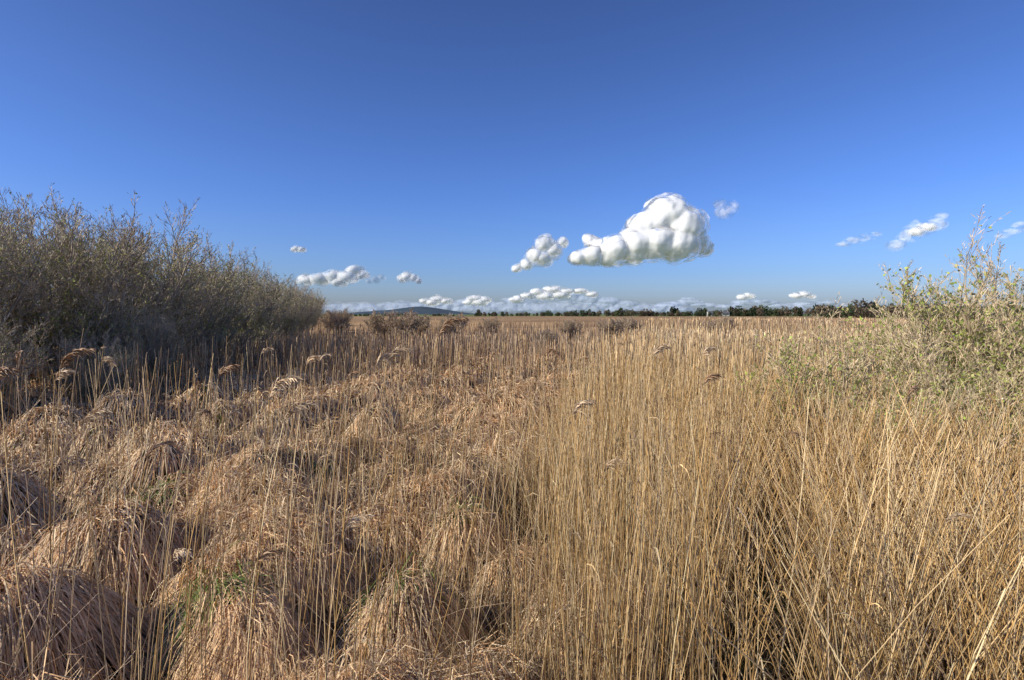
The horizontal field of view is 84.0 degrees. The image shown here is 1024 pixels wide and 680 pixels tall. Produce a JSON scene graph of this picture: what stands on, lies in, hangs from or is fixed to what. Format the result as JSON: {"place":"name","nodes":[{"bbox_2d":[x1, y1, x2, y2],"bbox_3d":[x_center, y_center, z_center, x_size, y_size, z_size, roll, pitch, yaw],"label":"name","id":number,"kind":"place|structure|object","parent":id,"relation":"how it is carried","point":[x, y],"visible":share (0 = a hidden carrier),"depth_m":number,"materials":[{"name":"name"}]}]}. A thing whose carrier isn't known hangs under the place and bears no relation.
{"place":"outdoors","nodes":[
{"label":"outdoors","id":0,"kind":"place"},
{"bbox_2d":[291,247,305,251],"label":"cloud","id":1,"kind":"structure","parent":0,"point":[298,249],"depth_m":2954.70,"materials":[{"name":"white"}]},
{"bbox_2d":[298,265,369,285],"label":"cloud","id":2,"kind":"structure","parent":0,"point":[353,275],"depth_m":2936.53,"materials":[{"name":"white"}]},
{"bbox_2d":[398,272,421,282],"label":"cloud","id":3,"kind":"structure","parent":0,"point":[403,277],"depth_m":2953.41,"materials":[{"name":"white"}]},
{"bbox_2d":[345,307,482,314],"bbox_3d":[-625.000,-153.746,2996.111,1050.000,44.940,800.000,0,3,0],"label":"hill","id":4,"kind":"structure","parent":0,"point":[424,310],"depth_m":2803.35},
{"bbox_2d":[419,295,452,305],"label":"cloud","id":5,"kind":"structure","parent":0,"point":[435,299],"depth_m":3950.35,"materials":[{"name":"white"}]},
{"bbox_2d":[463,295,490,304],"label":"cloud","id":6,"kind":"structure","parent":0,"point":[477,300],"depth_m":3945.58,"materials":[{"name":"white"}]},
{"bbox_2d":[0,314,1023,679],"bbox_3d":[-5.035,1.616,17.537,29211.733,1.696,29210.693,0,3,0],"label":"ground","id":7,"kind":"structure","parent":0,"point":[526,322],"depth_m":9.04,"materials":[{"name":"plant"}]},
{"bbox_2d":[0,309,52,415],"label":"willow tree","id":8,"kind":"object","parent":7,"relation":"on","point":[5,343],"visible":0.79,"depth_m":15.33,"materials":[{"name":"brown plant"}]},
{"bbox_2d":[0,203,57,383],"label":"willow tree","id":9,"kind":"object","parent":7,"relation":"on","point":[3,281],"visible":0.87,"depth_m":17.09,"materials":[{"name":"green plant"}]},
{"bbox_2d":[0,189,100,366],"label":"willow tree","id":10,"kind":"object","parent":7,"relation":"on","point":[5,199],"visible":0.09,"depth_m":24.60,"materials":[{"name":"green plant"}]},
{"bbox_2d":[0,187,143,368],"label":"willow tree","id":11,"kind":"object","parent":7,"relation":"on","point":[15,234],"visible":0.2,"depth_m":19.43,"materials":[{"name":"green plant"}]},
{"bbox_2d":[0,183,171,385],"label":"willow tree","id":12,"kind":"object","parent":7,"relation":"on","point":[76,322],"visible":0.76,"depth_m":19.75,"materials":[{"name":"green plant"}]},
{"bbox_2d":[44,326,142,402],"bbox_3d":[-12.980,1.018,17.687,2.564,2.972,3.098,-1,3,-29],"label":"willow tree","id":13,"kind":"object","parent":7,"relation":"on","point":[101,370],"visible":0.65,"depth_m":17.33,"materials":[{"name":"brown plant"}]},
{"bbox_2d":[37,217,163,319],"bbox_3d":[-22.308,-2.316,30.651,6.505,8.626,6.956,-2,3,-34],"label":"willow tree","id":14,"kind":"object","parent":7,"relation":"on","point":[102,244],"visible":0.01,"depth_m":30.31,"materials":[{"name":"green plant"}]},
{"bbox_2d":[18,189,230,381],"bbox_3d":[-17.312,-1.964,24.345,6.496,8.532,11.001,-5,6,-63],"label":"willow tree","id":15,"kind":"object","parent":7,"relation":"on","point":[161,292],"visible":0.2,"depth_m":24.12,"materials":[{"name":"green plant"}]},
{"bbox_2d":[100,304,199,387],"bbox_3d":[-13.133,0.471,20.973,2.849,3.778,3.046,1,3,30],"label":"willow tree","id":16,"kind":"object","parent":7,"relation":"on","point":[166,340],"visible":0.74,"depth_m":20.77,"materials":[{"name":"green plant"}]},
{"bbox_2d":[114,223,259,365],"bbox_3d":[-17.010,-1.942,29.337,6.918,8.020,8.357,0,3,2],"label":"willow tree","id":17,"kind":"object","parent":7,"relation":"on","point":[206,324],"visible":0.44,"depth_m":29.37,"materials":[{"name":"green plant"}]},
{"bbox_2d":[155,235,291,357],"bbox_3d":[-18.076,-2.029,33.345,10.081,7.818,5.953,-2,3,-31],"label":"willow tree","id":18,"kind":"object","parent":7,"relation":"on","point":[227,319],"visible":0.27,"depth_m":34.09,"materials":[{"name":"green plant"}]},
{"bbox_2d":[200,253,293,355],"bbox_3d":[-19.297,-2.152,39.165,7.846,7.529,6.495,2,3,40],"label":"willow tree","id":19,"kind":"object","parent":7,"relation":"on","point":[244,327],"visible":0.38,"depth_m":38.72,"materials":[{"name":"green plant"}]},
{"bbox_2d":[239,260,305,351],"bbox_3d":[-19.812,-2.512,44.750,6.215,7.707,5.812,2,3,38],"label":"willow tree","id":20,"kind":"object","parent":7,"relation":"on","point":[270,327],"visible":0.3,"depth_m":44.49,"materials":[{"name":"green plant"}]},
{"bbox_2d":[257,274,313,346],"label":"willow tree","id":21,"kind":"object","parent":7,"relation":"on","point":[288,317],"visible":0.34,"depth_m":51.47,"materials":[{"name":"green plant"}]},
{"bbox_2d":[277,281,326,342],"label":"willow tree","id":22,"kind":"object","parent":7,"relation":"on","point":[305,311],"visible":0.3,"depth_m":58.03,"materials":[{"name":"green plant"}]},
{"bbox_2d":[282,288,329,337],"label":"willow tree","id":23,"kind":"object","parent":7,"relation":"on","point":[315,307],"visible":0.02,"depth_m":76.70,"materials":[{"name":"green plant"}]},
{"bbox_2d":[286,280,330,341],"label":"willow tree","id":24,"kind":"object","parent":7,"relation":"on","point":[308,326],"visible":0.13,"depth_m":66.15,"materials":[{"name":"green plant"}]},
{"bbox_2d":[301,292,324,333],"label":"willow tree","id":25,"kind":"object","parent":7,"relation":"on","point":[318,316],"visible":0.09,"depth_m":89.02,"materials":[{"name":"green plant"}]},
{"bbox_2d":[305,292,327,330],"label":"willow tree","id":26,"kind":"object","parent":7,"relation":"on","point":[317,323],"visible":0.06,"depth_m":101.93,"materials":[{"name":"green plant"}]},
{"bbox_2d":[317,309,341,332],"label":"bare shrub","id":27,"kind":"object","parent":7,"relation":"on","point":[326,317],"visible":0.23,"depth_m":95.27,"materials":[{"name":"brown plant"}]},
{"bbox_2d":[320,308,354,333],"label":"bare shrub","id":28,"kind":"object","parent":7,"relation":"on","point":[336,322],"visible":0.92,"depth_m":91.58,"materials":[{"name":"brown plant"}]},
{"bbox_2d":[0,349,695,679],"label":"tussock grass","id":29,"kind":"structure","parent":7,"relation":"on","point":[239,585],"depth_m":6.32,"materials":[{"name":"beige plant"}]},
{"bbox_2d":[348,337,386,358],"bbox_3d":[-8.508,0.776,33.746,2.422,2.032,2.217,1,3,19],"label":"bare shrub","id":30,"kind":"object","parent":7,"relation":"on","point":[362,353],"visible":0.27,"depth_m":33.65,"materials":[{"name":"brown plant"}]},
{"bbox_2d":[364,308,404,338],"bbox_3d":[-14.690,-1.619,65.351,4.884,4.098,4.471,0,3,8],"label":"bare shrub","id":31,"kind":"object","parent":7,"relation":"on","point":[374,321],"visible":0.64,"depth_m":64.94,"materials":[{"name":"brown plant"}]},
{"bbox_2d":[378,308,420,340],"bbox_3d":[-12.632,-1.664,64.657,5.079,4.261,4.650,0,3,7],"label":"bare shrub","id":32,"kind":"object","parent":7,"relation":"on","point":[411,321],"visible":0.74,"depth_m":63.65,"materials":[{"name":"brown plant"}]},
{"bbox_2d":[410,311,430,338],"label":"bare shrub","id":33,"kind":"object","parent":7,"relation":"on","point":[422,326],"visible":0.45,"depth_m":69.14,"materials":[{"name":"brown plant"}]},
{"bbox_2d":[436,316,464,337],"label":"bare shrub","id":34,"kind":"object","parent":7,"relation":"on","point":[454,327],"visible":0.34,"depth_m":66.02,"materials":[{"name":"brown plant"}]},
{"bbox_2d":[441,312,468,332],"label":"bare shrub","id":35,"kind":"object","parent":7,"relation":"on","point":[457,316],"visible":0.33,"depth_m":90.10,"materials":[{"name":"brown plant"}]},
{"bbox_2d":[478,317,503,335],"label":"bare shrub","id":36,"kind":"object","parent":7,"relation":"on","point":[492,325],"visible":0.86,"depth_m":81.70,"materials":[{"name":"brown plant"}]},
{"bbox_2d":[532,328,560,348],"bbox_3d":[2.635,0.096,46.040,2.504,2.295,2.735,1,3,16],"label":"bare shrub","id":37,"kind":"object","parent":7,"relation":"on","point":[553,334],"visible":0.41,"depth_m":45.74,"materials":[{"name":"brown plant"}]},
{"bbox_2d":[558,318,584,338],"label":"bare shrub","id":38,"kind":"object","parent":7,"relation":"on","point":[571,326],"visible":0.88,"depth_m":71.73,"materials":[{"name":"brown plant"}]},
{"bbox_2d":[596,317,625,341],"bbox_3d":[10.899,-1.115,64.310,3.398,3.114,3.712,-1,3,-19],"label":"bare shrub","id":39,"kind":"object","parent":7,"relation":"on","point":[611,325],"visible":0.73,"depth_m":63.55,"materials":[{"name":"brown plant"}]},
{"bbox_2d":[615,317,637,327],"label":"bare shrub","id":40,"kind":"object","parent":7,"relation":"on","point":[623,321],"visible":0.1,"depth_m":79.11,"materials":[{"name":"brown plant"}]},
{"bbox_2d":[615,316,641,336],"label":"bare shrub","id":41,"kind":"object","parent":7,"relation":"on","point":[629,323],"visible":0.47,"depth_m":65.67,"materials":[{"name":"brown plant"}]},
{"bbox_2d":[323,298,1023,317],"bbox_3d":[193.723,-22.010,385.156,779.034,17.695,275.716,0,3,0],"label":"distant tree line","id":42,"kind":"object","parent":7,"relation":"on","point":[855,311],"visible":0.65,"depth_m":443.06,"materials":[{"name":"green plant"}]},
{"bbox_2d":[699,319,723,334],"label":"bare shrub","id":43,"kind":"object","parent":7,"relation":"on","point":[711,324],"visible":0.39,"depth_m":69.29,"materials":[{"name":"brown plant"}]},
{"bbox_2d":[713,316,737,331],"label":"bare shrub","id":44,"kind":"object","parent":7,"relation":"on","point":[723,320],"visible":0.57,"depth_m":87.39,"materials":[{"name":"brown plant"}]},
{"bbox_2d":[721,311,729,315],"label":"white farmhouse","id":45,"kind":"object","parent":7,"relation":"on","point":[725,313],"visible":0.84,"depth_m":479.26,"materials":[{"name":"stone"}]},
{"bbox_2d":[733,296,1018,473],"bbox_3d":[5.572,1.080,9.155,3.737,3.708,2.748,2,3,32],"label":"willow shrub","id":46,"kind":"object","parent":7,"relation":"on","point":[830,366],"visible":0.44,"depth_m":9.13,"materials":[{"name":"green plant"}]},
{"bbox_2d":[830,288,1023,439],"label":"willow shrub","id":47,"kind":"object","parent":7,"relation":"on","point":[960,359],"visible":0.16,"depth_m":9.22,"materials":[{"name":"green plant"}]},
{"bbox_2d":[839,369,1023,531],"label":"willow shrub","id":48,"kind":"object","parent":7,"relation":"on","point":[972,401],"visible":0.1,"depth_m":7.33,"materials":[{"name":"green plant"}]},
{"bbox_2d":[840,340,1023,491],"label":"willow shrub","id":49,"kind":"object","parent":7,"relation":"on","point":[929,382],"visible":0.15,"depth_m":8.33,"materials":[{"name":"green plant"}]},
{"bbox_2d":[844,204,1023,417],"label":"willow shrub","id":50,"kind":"object","parent":7,"relation":"on","point":[970,331],"visible":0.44,"depth_m":9.87,"materials":[{"name":"green plant"}]},
{"bbox_2d":[898,256,1023,405],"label":"willow shrub","id":51,"kind":"object","parent":7,"relation":"on","point":[1010,297],"visible":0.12,"depth_m":10.65,"materials":[{"name":"green plant"}]},
{"bbox_2d":[959,344,1023,493],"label":"willow shrub","id":52,"kind":"object","parent":7,"relation":"on","point":[1011,389],"visible":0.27,"depth_m":7.98,"materials":[{"name":"green plant"}]},
{"bbox_2d":[0,0,1023,313],"label":"sky","id":53,"kind":"structure","parent":0,"point":[435,141],"materials":[{"name":"blue"}]},
{"bbox_2d":[512,235,567,271],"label":"cloud","id":54,"kind":"structure","parent":0,"point":[545,243],"depth_m":2921.03,"materials":[{"name":"white"}]},
{"bbox_2d":[509,286,597,302],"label":"cloud","id":55,"kind":"structure","parent":0,"point":[556,291],"depth_m":3945.28,"materials":[{"name":"white"}]},
{"bbox_2d":[567,193,713,266],"bbox_3d":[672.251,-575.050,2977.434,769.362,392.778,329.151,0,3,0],"label":"cloud","id":56,"kind":"structure","parent":0,"point":[677,224],"depth_m":2861.99,"materials":[{"name":"white"}]},
{"bbox_2d":[737,293,754,299],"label":"cloud","id":57,"kind":"structure","parent":0,"point":[745,296],"depth_m":3951.34,"materials":[{"name":"white"}]},
{"bbox_2d":[789,292,815,298],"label":"cloud","id":58,"kind":"structure","parent":0,"point":[800,295],"depth_m":3954.85,"materials":[{"name":"white"}]},
{"bbox_2d":[908,224,936,235],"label":"cloud","id":59,"kind":"structure","parent":0,"point":[920,230],"depth_m":2938.29,"materials":[{"name":"white"}]}
]}

